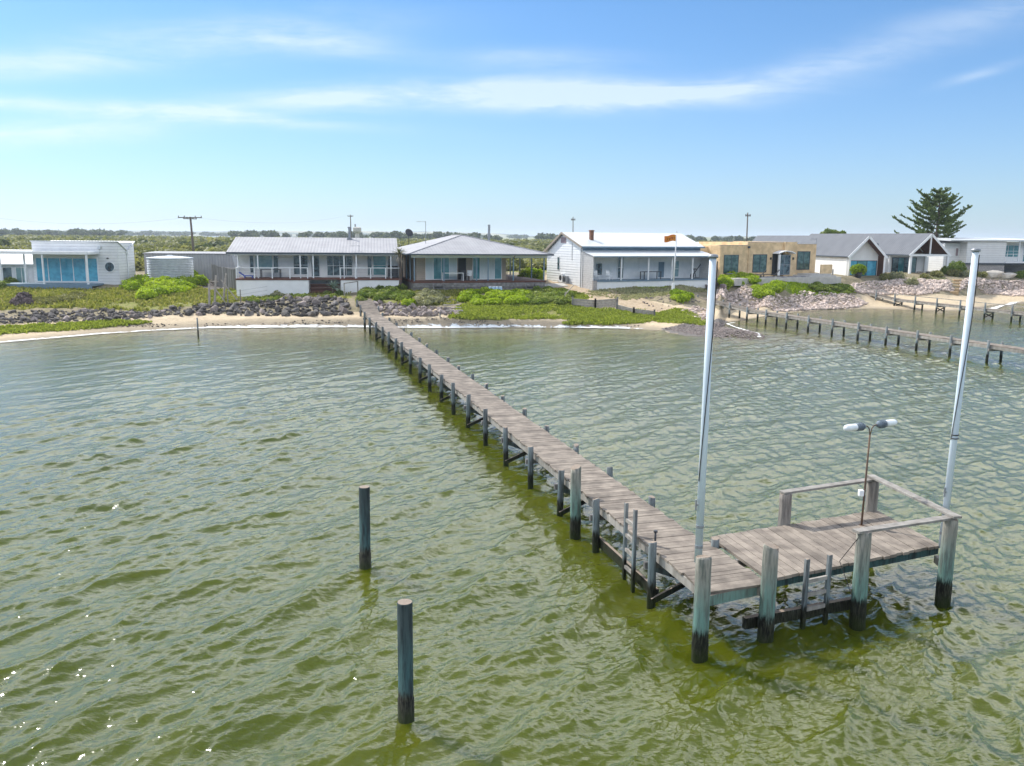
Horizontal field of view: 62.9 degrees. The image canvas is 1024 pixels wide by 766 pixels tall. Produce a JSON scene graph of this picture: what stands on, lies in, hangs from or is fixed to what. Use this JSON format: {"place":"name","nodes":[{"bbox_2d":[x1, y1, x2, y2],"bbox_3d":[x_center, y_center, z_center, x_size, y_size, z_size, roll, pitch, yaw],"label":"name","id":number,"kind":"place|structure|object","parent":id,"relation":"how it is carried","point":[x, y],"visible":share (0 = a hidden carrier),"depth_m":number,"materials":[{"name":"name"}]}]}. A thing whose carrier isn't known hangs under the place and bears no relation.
{"place":"outdoors","nodes":[
{"label":"outdoors","id":0,"kind":"place"},
{"bbox_2d":[0,236,1023,765],"bbox_3d":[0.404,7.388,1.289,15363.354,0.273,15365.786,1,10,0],"label":"water","id":1,"kind":"structure","parent":0,"point":[184,580],"depth_m":20.20,"materials":[{"name":"green liquid"}]},
{"bbox_2d":[3,323,637,341],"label":"foam","id":2,"kind":"object","parent":1,"relation":"on","point":[455,325],"visible":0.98,"depth_m":69.35,"materials":[{"name":"white"}]},
{"bbox_2d":[359,485,370,569],"bbox_3d":[-3.349,3.925,19.109,0.274,3.238,0.273,1,10,0],"label":"mooring pile","id":3,"kind":"object","parent":1,"relation":"in","point":[364,530],"visible":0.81,"depth_m":18.90,"materials":[{"name":"grey wood"}]},
{"bbox_2d":[397,599,414,723],"bbox_3d":[-1.660,4.965,13.109,0.262,3.282,0.264,1,10,0],"label":"mooring pile","id":4,"kind":"object","parent":1,"relation":"in","point":[405,659],"visible":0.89,"depth_m":12.90,"materials":[{"name":"grey wood"}]},
{"bbox_2d":[356,299,961,663],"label":"jetty","id":5,"kind":"object","parent":1,"relation":"in","point":[786,552],"visible":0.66,"depth_m":18.01,"materials":[{"name":"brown wood"}]},
{"bbox_2d":[694,254,717,561],"bbox_3d":[3.392,0.528,14.756,0.198,5.531,0.176,1,10,0],"label":"flagpole","id":6,"kind":"object","parent":5,"relation":"on","point":[700,499],"visible":0.97,"depth_m":14.68,"materials":[{"name":"metal"}]},
{"bbox_2d":[843,419,897,525],"bbox_3d":[7.969,2.044,18.831,1.585,2.433,0.200,-4,11,-25],"label":"lamp post","id":7,"kind":"object","parent":5,"relation":"on","point":[860,426],"visible":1,"depth_m":18.73,"materials":[{"name":"metal"}]},
{"bbox_2d":[938,248,980,547],"bbox_3d":[9.190,0.407,17.262,0.263,6.284,0.178,1,10,0],"label":"flagpole","id":8,"kind":"object","parent":5,"relation":"on","point":[947,493],"visible":0.9,"depth_m":17.13,"materials":[{"name":"metal"}]},
{"bbox_2d":[0,235,1023,342],"bbox_3d":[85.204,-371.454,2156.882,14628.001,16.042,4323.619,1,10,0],"label":"ground","id":9,"kind":"structure","parent":0,"point":[354,318],"depth_m":71.42,"materials":[{"name":"beige sand"}]},
{"bbox_2d":[0,276,18,287],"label":"shrub","id":10,"kind":"object","parent":9,"relation":"on","point":[6,281],"visible":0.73,"depth_m":81.82,"materials":[{"name":"green plant"}]},
{"bbox_2d":[9,291,33,305],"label":"shrub","id":11,"kind":"object","parent":9,"relation":"on","point":[20,298],"visible":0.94,"depth_m":68.82,"materials":[{"name":"grey stone"}]},
{"bbox_2d":[32,291,86,304],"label":"shrub","id":12,"kind":"object","parent":9,"relation":"on","point":[73,296],"visible":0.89,"depth_m":71.44,"materials":[{"name":"green plant"}]},
{"bbox_2d":[0,228,127,235],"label":"tree line","id":13,"kind":"object","parent":9,"relation":"on","point":[74,231],"visible":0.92,"depth_m":721.77,"materials":[{"name":"green plant"}]},
{"bbox_2d":[0,240,135,288],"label":"beach house","id":14,"kind":"structure","parent":9,"relation":"on","point":[66,264],"depth_m":81.30,"materials":[{"name":"white paint"}]},
{"bbox_2d":[2,267,12,279],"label":"window","id":15,"kind":"structure","parent":14,"relation":"in","point":[7,272],"depth_m":82.80,"materials":[{"name":"glass"}]},
{"bbox_2d":[15,267,28,282],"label":"window","id":16,"kind":"structure","parent":14,"relation":"in","point":[19,271],"depth_m":82.84,"materials":[{"name":"teal glass"}]},
{"bbox_2d":[104,262,114,271],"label":"porthole window","id":17,"kind":"structure","parent":14,"relation":"in","point":[109,266],"depth_m":81.26,"materials":[{"name":"grey glass"}]},
{"bbox_2d":[0,307,180,323],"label":"rubble","id":18,"kind":"object","parent":9,"relation":"on","point":[44,318],"visible":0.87,"depth_m":66.62,"materials":[{"name":"grey stone"}]},
{"bbox_2d":[25,229,261,235],"bbox_3d":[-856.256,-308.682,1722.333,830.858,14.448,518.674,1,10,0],"label":"tree line","id":19,"kind":"object","parent":9,"relation":"on","point":[158,233],"visible":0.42,"depth_m":1582.46,"materials":[{"name":"green plant"}]},
{"bbox_2d":[119,269,208,299],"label":"shrub","id":20,"kind":"object","parent":9,"relation":"on","point":[157,286],"visible":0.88,"depth_m":79.56,"materials":[{"name":"green plant"}]},
{"bbox_2d":[146,255,193,277],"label":"water tank","id":21,"kind":"object","parent":9,"relation":"on","point":[170,266],"visible":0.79,"depth_m":84.49,"materials":[{"name":"white metal"}]},
{"bbox_2d":[142,251,237,278],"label":"shed","id":22,"kind":"structure","parent":9,"relation":"on","point":[203,261],"depth_m":91.14,"materials":[{"name":"grey metal"}]},
{"bbox_2d":[178,215,201,250],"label":"utility pole","id":23,"kind":"object","parent":9,"relation":"on","point":[191,230],"visible":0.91,"depth_m":116.01,"materials":[{"name":"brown wood"}]},
{"bbox_2d":[55,320,345,327],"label":"rubble","id":24,"kind":"object","parent":9,"relation":"on","point":[218,324],"visible":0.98,"depth_m":68.11,"materials":[{"name":"grey stone"}]},
{"bbox_2d":[208,274,237,306],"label":"old post","id":25,"kind":"object","parent":9,"relation":"on","point":[215,290],"visible":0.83,"depth_m":73.27,"materials":[{"name":"grey wood"}]},
{"bbox_2d":[211,264,236,290],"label":"paling fence","id":26,"kind":"object","parent":9,"relation":"on","point":[219,272],"visible":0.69,"depth_m":85.38,"materials":[{"name":"grey wood"}]},
{"bbox_2d":[0,285,467,311],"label":"grass","id":27,"kind":"structure","parent":9,"relation":"on","point":[95,298],"depth_m":74.42,"materials":[{"name":"green plant"}]},
{"bbox_2d":[182,296,348,315],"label":"rubble","id":28,"kind":"object","parent":9,"relation":"on","point":[270,306],"visible":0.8,"depth_m":72.30,"materials":[{"name":"grey stone"}]},
{"bbox_2d":[0,239,546,251],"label":"scrub","id":29,"kind":"object","parent":9,"relation":"on","point":[23,244],"visible":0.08,"depth_m":192.33,"materials":[{"name":"green plant"}]},
{"bbox_2d":[0,246,546,270],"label":"scrub","id":30,"kind":"object","parent":9,"relation":"on","point":[537,263],"visible":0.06,"depth_m":110.31,"materials":[{"name":"green plant"}]},
{"bbox_2d":[243,293,308,302],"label":"shrub","id":31,"kind":"object","parent":9,"relation":"on","point":[275,297],"visible":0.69,"depth_m":75.22,"materials":[{"name":"green plant"}]},
{"bbox_2d":[226,227,401,296],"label":"weatherboard house","id":32,"kind":"structure","parent":9,"relation":"on","point":[301,263],"depth_m":81.25,"materials":[{"name":"white wood"}]},
{"bbox_2d":[249,255,253,272],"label":"window","id":33,"kind":"structure","parent":32,"relation":"in","point":[251,257],"depth_m":80.94,"materials":[{"name":"grey glass"}]},
{"bbox_2d":[254,255,272,268],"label":"window","id":34,"kind":"structure","parent":32,"relation":"in","point":[263,260],"depth_m":81.10,"materials":[{"name":"glass"}]},
{"bbox_2d":[273,255,278,272],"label":"window","id":35,"kind":"structure","parent":32,"relation":"in","point":[275,257],"depth_m":81.30,"materials":[{"name":"glass"}]},
{"bbox_2d":[293,255,308,274],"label":"window","id":36,"kind":"structure","parent":32,"relation":"in","point":[304,258],"depth_m":81.70,"materials":[{"name":"glass"}]},
{"bbox_2d":[311,255,319,276],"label":"door","id":37,"kind":"structure","parent":32,"relation":"in","point":[316,257],"depth_m":81.94,"materials":[{"name":"white paint"}]},
{"bbox_2d":[326,255,352,275],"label":"window","id":38,"kind":"structure","parent":32,"relation":"in","point":[334,262],"depth_m":82.26,"materials":[{"name":"grey glass"}]},
{"bbox_2d":[367,256,371,274],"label":"window","id":39,"kind":"structure","parent":32,"relation":"in","point":[369,258],"depth_m":82.68,"materials":[{"name":"grey glass"}]},
{"bbox_2d":[373,256,386,274],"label":"window","id":40,"kind":"structure","parent":32,"relation":"in","point":[379,262],"depth_m":82.86,"materials":[{"name":"glass"}]},
{"bbox_2d":[324,278,340,292],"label":"agave","id":41,"kind":"object","parent":9,"relation":"on","point":[333,285],"visible":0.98,"depth_m":78.61,"materials":[{"name":"green plant"}]},
{"bbox_2d":[322,289,343,296],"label":"shrub","id":42,"kind":"object","parent":9,"relation":"on","point":[337,292],"visible":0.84,"depth_m":78.71,"materials":[{"name":"green plant"}]},
{"bbox_2d":[0,287,705,334],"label":"grass","id":43,"kind":"structure","parent":9,"relation":"on","point":[578,314],"depth_m":71.82,"materials":[{"name":"green plant"}]},
{"bbox_2d":[228,230,502,239],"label":"tree line","id":44,"kind":"object","parent":9,"relation":"on","point":[338,234],"visible":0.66,"depth_m":646.85,"materials":[{"name":"green plant"}]},
{"bbox_2d":[0,234,751,249],"bbox_3d":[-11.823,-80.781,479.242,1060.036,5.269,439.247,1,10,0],"label":"scrub","id":45,"kind":"object","parent":9,"relation":"on","point":[404,242],"visible":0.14,"depth_m":329.42,"materials":[{"name":"green plant"}]},
{"bbox_2d":[357,283,416,301],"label":"shrub","id":46,"kind":"object","parent":9,"relation":"on","point":[383,293],"visible":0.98,"depth_m":76.05,"materials":[{"name":"green plant"}]},
{"bbox_2d":[392,248,405,284],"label":"cabbage palm","id":47,"kind":"object","parent":9,"relation":"on","point":[399,253],"visible":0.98,"depth_m":80.64,"materials":[{"name":"brown plant"}]},
{"bbox_2d":[401,298,416,305],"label":"bush","id":48,"kind":"object","parent":9,"relation":"on","point":[406,302],"visible":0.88,"depth_m":73.05,"materials":[{"name":"green plant"}]},
{"bbox_2d":[373,301,451,316],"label":"rubble","id":49,"kind":"object","parent":9,"relation":"on","point":[405,314],"visible":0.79,"depth_m":71.62,"materials":[{"name":"grey stone"}]},
{"bbox_2d":[412,288,445,305],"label":"shrub","id":50,"kind":"object","parent":9,"relation":"on","point":[425,296],"visible":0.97,"depth_m":74.20,"materials":[{"name":"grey plant"}]},
{"bbox_2d":[397,221,553,290],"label":"hip roof house","id":51,"kind":"structure","parent":9,"relation":"on","point":[426,264],"depth_m":82.12,"materials":[{"name":"grey wood"}]},
{"bbox_2d":[425,258,456,279],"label":"sliding door","id":52,"kind":"structure","parent":51,"relation":"in","point":[433,266],"depth_m":81.90,"materials":[{"name":"white paint"}]},
{"bbox_2d":[458,258,465,279],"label":"doorway","id":53,"kind":"structure","parent":51,"relation":"in","point":[461,261],"depth_m":82.44,"materials":[{"name":"metal"}]},
{"bbox_2d":[472,258,501,278],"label":"sliding door","id":54,"kind":"structure","parent":51,"relation":"in","point":[495,264],"depth_m":83.17,"materials":[{"name":"white paint"}]},
{"bbox_2d":[456,287,531,304],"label":"shrub","id":55,"kind":"object","parent":9,"relation":"on","point":[491,296],"visible":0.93,"depth_m":75.74,"materials":[{"name":"green plant"}]},
{"bbox_2d":[390,317,638,327],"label":"rubble","id":56,"kind":"object","parent":9,"relation":"on","point":[485,321],"visible":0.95,"depth_m":70.02,"materials":[{"name":"grey stone"}]},
{"bbox_2d":[517,267,542,279],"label":"shrub","id":57,"kind":"object","parent":9,"relation":"on","point":[536,273],"visible":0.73,"depth_m":90.49,"materials":[{"name":"green plant"}]},
{"bbox_2d":[212,281,855,298],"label":"grass","id":58,"kind":"structure","parent":9,"relation":"on","point":[793,285],"depth_m":93.98,"materials":[{"name":"green plant"}]},
{"bbox_2d":[534,232,557,239],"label":"tree line","id":59,"kind":"object","parent":9,"relation":"on","point":[545,236],"visible":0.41,"depth_m":708.24,"materials":[{"name":"green plant"}]},
{"bbox_2d":[525,285,574,304],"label":"shrub","id":60,"kind":"object","parent":9,"relation":"on","point":[537,294],"visible":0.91,"depth_m":77.11,"materials":[{"name":"green plant"}]},
{"bbox_2d":[572,297,654,315],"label":"retaining wall","id":61,"kind":"structure","parent":9,"relation":"on","point":[595,303],"depth_m":75.89,"materials":[{"name":"grey wood"}]},
{"bbox_2d":[543,230,708,289],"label":"cottage","id":62,"kind":"structure","parent":9,"relation":"on","point":[579,258],"depth_m":87.95,"materials":[{"name":"white painted weatherboard"},{"name":"white corrugated metal"},{"name":"glass"}]},
{"bbox_2d":[595,263,602,274],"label":"window","id":63,"kind":"structure","parent":62,"relation":"in","point":[598,266],"depth_m":86.08,"materials":[{"name":"glass"}]},
{"bbox_2d":[617,257,623,278],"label":"door","id":64,"kind":"structure","parent":62,"relation":"in","point":[618,258],"depth_m":87.16,"materials":[{"name":"white paint"}]},
{"bbox_2d":[639,259,646,271],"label":"window","id":65,"kind":"structure","parent":62,"relation":"in","point":[642,262],"depth_m":88.34,"materials":[{"name":"grey glass"}]},
{"bbox_2d":[657,261,664,277],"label":"door","id":66,"kind":"structure","parent":62,"relation":"in","point":[661,264],"depth_m":89.42,"materials":[{"name":"white paint"}]},
{"bbox_2d":[673,260,679,276],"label":"window","id":67,"kind":"structure","parent":62,"relation":"in","point":[677,262],"depth_m":90.28,"materials":[{"name":"glass"}]},
{"bbox_2d":[262,233,1023,241],"bbox_3d":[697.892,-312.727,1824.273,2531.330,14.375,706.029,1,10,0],"label":"tree line","id":68,"kind":"object","parent":9,"relation":"on","point":[515,236],"visible":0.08,"depth_m":1751.59,"materials":[{"name":"green plant"}]},
{"bbox_2d":[672,232,676,289],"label":"flagpole","id":69,"kind":"object","parent":9,"relation":"on","point":[673,285],"visible":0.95,"depth_m":82.86,"materials":[{"name":"white metal"}]},
{"bbox_2d":[669,288,694,303],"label":"shrub","id":70,"kind":"object","parent":9,"relation":"on","point":[679,296],"visible":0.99,"depth_m":79.03,"materials":[{"name":"green plant"}]},
{"bbox_2d":[682,306,706,318],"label":"rubble","id":71,"kind":"object","parent":9,"relation":"on","point":[694,310],"visible":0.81,"depth_m":75.55,"materials":[{"name":"white stone"}]},
{"bbox_2d":[665,322,765,339],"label":"rubble","id":72,"kind":"object","parent":9,"relation":"on","point":[748,333],"visible":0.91,"depth_m":66.94,"materials":[{"name":"grey stone"}]},
{"bbox_2d":[685,234,754,241],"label":"tree line","id":73,"kind":"object","parent":9,"relation":"on","point":[731,238],"visible":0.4,"depth_m":772.24,"materials":[{"name":"green plant"}]},
{"bbox_2d":[717,271,760,289],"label":"shrub","id":74,"kind":"object","parent":9,"relation":"on","point":[729,282],"visible":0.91,"depth_m":91.83,"materials":[{"name":"green plant"}]},
{"bbox_2d":[578,276,945,299],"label":"grass","id":75,"kind":"structure","parent":9,"relation":"on","point":[654,292],"depth_m":83.30,"materials":[{"name":"green plant"}]},
{"bbox_2d":[750,279,785,298],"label":"shrub","id":76,"kind":"object","parent":9,"relation":"on","point":[770,288],"visible":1,"depth_m":90.01,"materials":[{"name":"green plant"}]},
{"bbox_2d":[699,241,840,285],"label":"rendered house","id":77,"kind":"structure","parent":9,"relation":"on","point":[789,258],"depth_m":96.57,"materials":[{"name":"paint"}]},
{"bbox_2d":[723,255,738,273],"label":"window","id":78,"kind":"structure","parent":77,"relation":"in","point":[731,262],"depth_m":94.66,"materials":[{"name":"green glass"}]},
{"bbox_2d":[752,254,766,271],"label":"window","id":79,"kind":"structure","parent":77,"relation":"in","point":[759,260],"depth_m":96.38,"materials":[{"name":"green glass"}]},
{"bbox_2d":[777,255,790,274],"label":"entry door","id":80,"kind":"structure","parent":77,"relation":"in","point":[785,262],"depth_m":97.57,"materials":[{"name":"blue glass"}]},
{"bbox_2d":[796,251,810,269],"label":"window","id":81,"kind":"structure","parent":77,"relation":"in","point":[803,257],"depth_m":99.08,"materials":[{"name":"green glass"}]},
{"bbox_2d":[716,285,868,311],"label":"rubble","id":82,"kind":"object","parent":9,"relation":"on","point":[803,301],"visible":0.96,"depth_m":90.39,"materials":[{"name":"grey stone"}]},
{"bbox_2d":[752,235,887,275],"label":"gabled house","id":83,"kind":"structure","parent":9,"relation":"on","point":[841,255],"depth_m":105.06,"materials":[{"name":"white paint"}]},
{"bbox_2d":[850,260,876,275],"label":"sliding door","id":84,"kind":"structure","parent":83,"relation":"in","point":[871,265],"depth_m":104.75,"materials":[{"name":"glass"}]},
{"bbox_2d":[807,281,854,293],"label":"shrub","id":85,"kind":"object","parent":9,"relation":"on","point":[820,286],"visible":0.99,"depth_m":95.85,"materials":[{"name":"green plant"}]},
{"bbox_2d":[849,264,866,277],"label":"bush","id":86,"kind":"object","parent":9,"relation":"on","point":[857,270],"visible":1,"depth_m":101.64,"materials":[{"name":"green plant"}]},
{"bbox_2d":[697,295,1023,362],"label":"jetty","id":87,"kind":"object","parent":9,"relation":"on","point":[952,341],"visible":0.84,"depth_m":61.95,"materials":[{"name":"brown wood"}]},
{"bbox_2d":[809,233,951,273],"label":"gabled house","id":88,"kind":"structure","parent":9,"relation":"on","point":[909,253],"depth_m":111.62,"materials":[{"name":"white paint"}]},
{"bbox_2d":[891,257,916,272],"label":"sliding door","id":89,"kind":"structure","parent":88,"relation":"in","point":[900,264],"depth_m":112.02,"materials":[{"name":"glass"}]},
{"bbox_2d":[889,271,906,279],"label":"bush","id":90,"kind":"object","parent":9,"relation":"on","point":[899,274],"visible":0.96,"depth_m":103.13,"materials":[{"name":"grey plant"}]},
{"bbox_2d":[852,278,954,294],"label":"rubble","id":91,"kind":"object","parent":9,"relation":"on","point":[946,284],"visible":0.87,"depth_m":100.50,"materials":[{"name":"grey stone"}]},
{"bbox_2d":[904,276,918,285],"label":"bush","id":92,"kind":"object","parent":9,"relation":"on","point":[912,280],"visible":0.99,"depth_m":100.65,"materials":[{"name":"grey plant"}]},
{"bbox_2d":[892,187,972,240],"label":"norfolk pine","id":93,"kind":"object","parent":9,"relation":"on","point":[930,205],"visible":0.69,"depth_m":122.23,"materials":[{"name":"green plant"}]},
{"bbox_2d":[930,270,943,277],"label":"bush","id":94,"kind":"object","parent":9,"relation":"on","point":[937,273],"visible":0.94,"depth_m":104.35,"materials":[{"name":"green plant"}]},
{"bbox_2d":[861,287,1023,321],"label":"jetty","id":95,"kind":"object","parent":9,"relation":"on","point":[959,306],"visible":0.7,"depth_m":86.91,"materials":[{"name":"grey wood"}]},
{"bbox_2d":[940,261,967,274],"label":"shrub","id":96,"kind":"object","parent":9,"relation":"on","point":[959,265],"visible":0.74,"depth_m":108.73,"materials":[{"name":"green plant"}]},
{"bbox_2d":[946,269,962,276],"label":"bush","id":97,"kind":"object","parent":9,"relation":"on","point":[954,272],"visible":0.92,"depth_m":106.46,"materials":[{"name":"green plant"}]},
{"bbox_2d":[950,279,961,294],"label":"rock steps","id":98,"kind":"object","parent":9,"relation":"on","point":[955,291],"visible":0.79,"depth_m":101.67,"materials":[{"name":"stone"}]},
{"bbox_2d":[927,237,1023,271],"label":"two storey house","id":99,"kind":"structure","parent":9,"relation":"on","point":[1002,254],"depth_m":115.65,"materials":[{"name":"concrete"}]},
{"bbox_2d":[1005,245,1018,256],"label":"window","id":100,"kind":"structure","parent":99,"relation":"in","point":[1010,249],"depth_m":117.63,"materials":[{"name":"blue glass"}]},
{"bbox_2d":[959,277,1023,295],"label":"rubble","id":101,"kind":"object","parent":9,"relation":"on","point":[997,287],"visible":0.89,"depth_m":107.93,"materials":[{"name":"grey stone"}]},
{"bbox_2d":[986,270,1003,278],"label":"boulder","id":102,"kind":"object","parent":9,"relation":"on","point":[992,274],"visible":0.75,"depth_m":110.64,"materials":[{"name":"stone"}]},
{"bbox_2d":[1000,272,1016,278],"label":"boulder","id":103,"kind":"object","parent":9,"relation":"on","point":[1007,275],"visible":0.94,"depth_m":112.45,"materials":[{"name":"stone"}]},
{"bbox_2d":[0,0,1023,238],"label":"sky","id":104,"kind":"structure","parent":0,"point":[530,117],"materials":[{"name":"blue"}]},
{"bbox_2d":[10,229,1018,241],"bbox_3d":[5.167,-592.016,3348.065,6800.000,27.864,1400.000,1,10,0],"label":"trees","id":105,"kind":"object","parent":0,"point":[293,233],"depth_m":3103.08,"materials":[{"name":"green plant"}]},
{"bbox_2d":[506,283,567,288],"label":"path","id":106,"kind":"structure","parent":0,"point":[556,284],"depth_m":85.80,"materials":[{"name":"concrete"}]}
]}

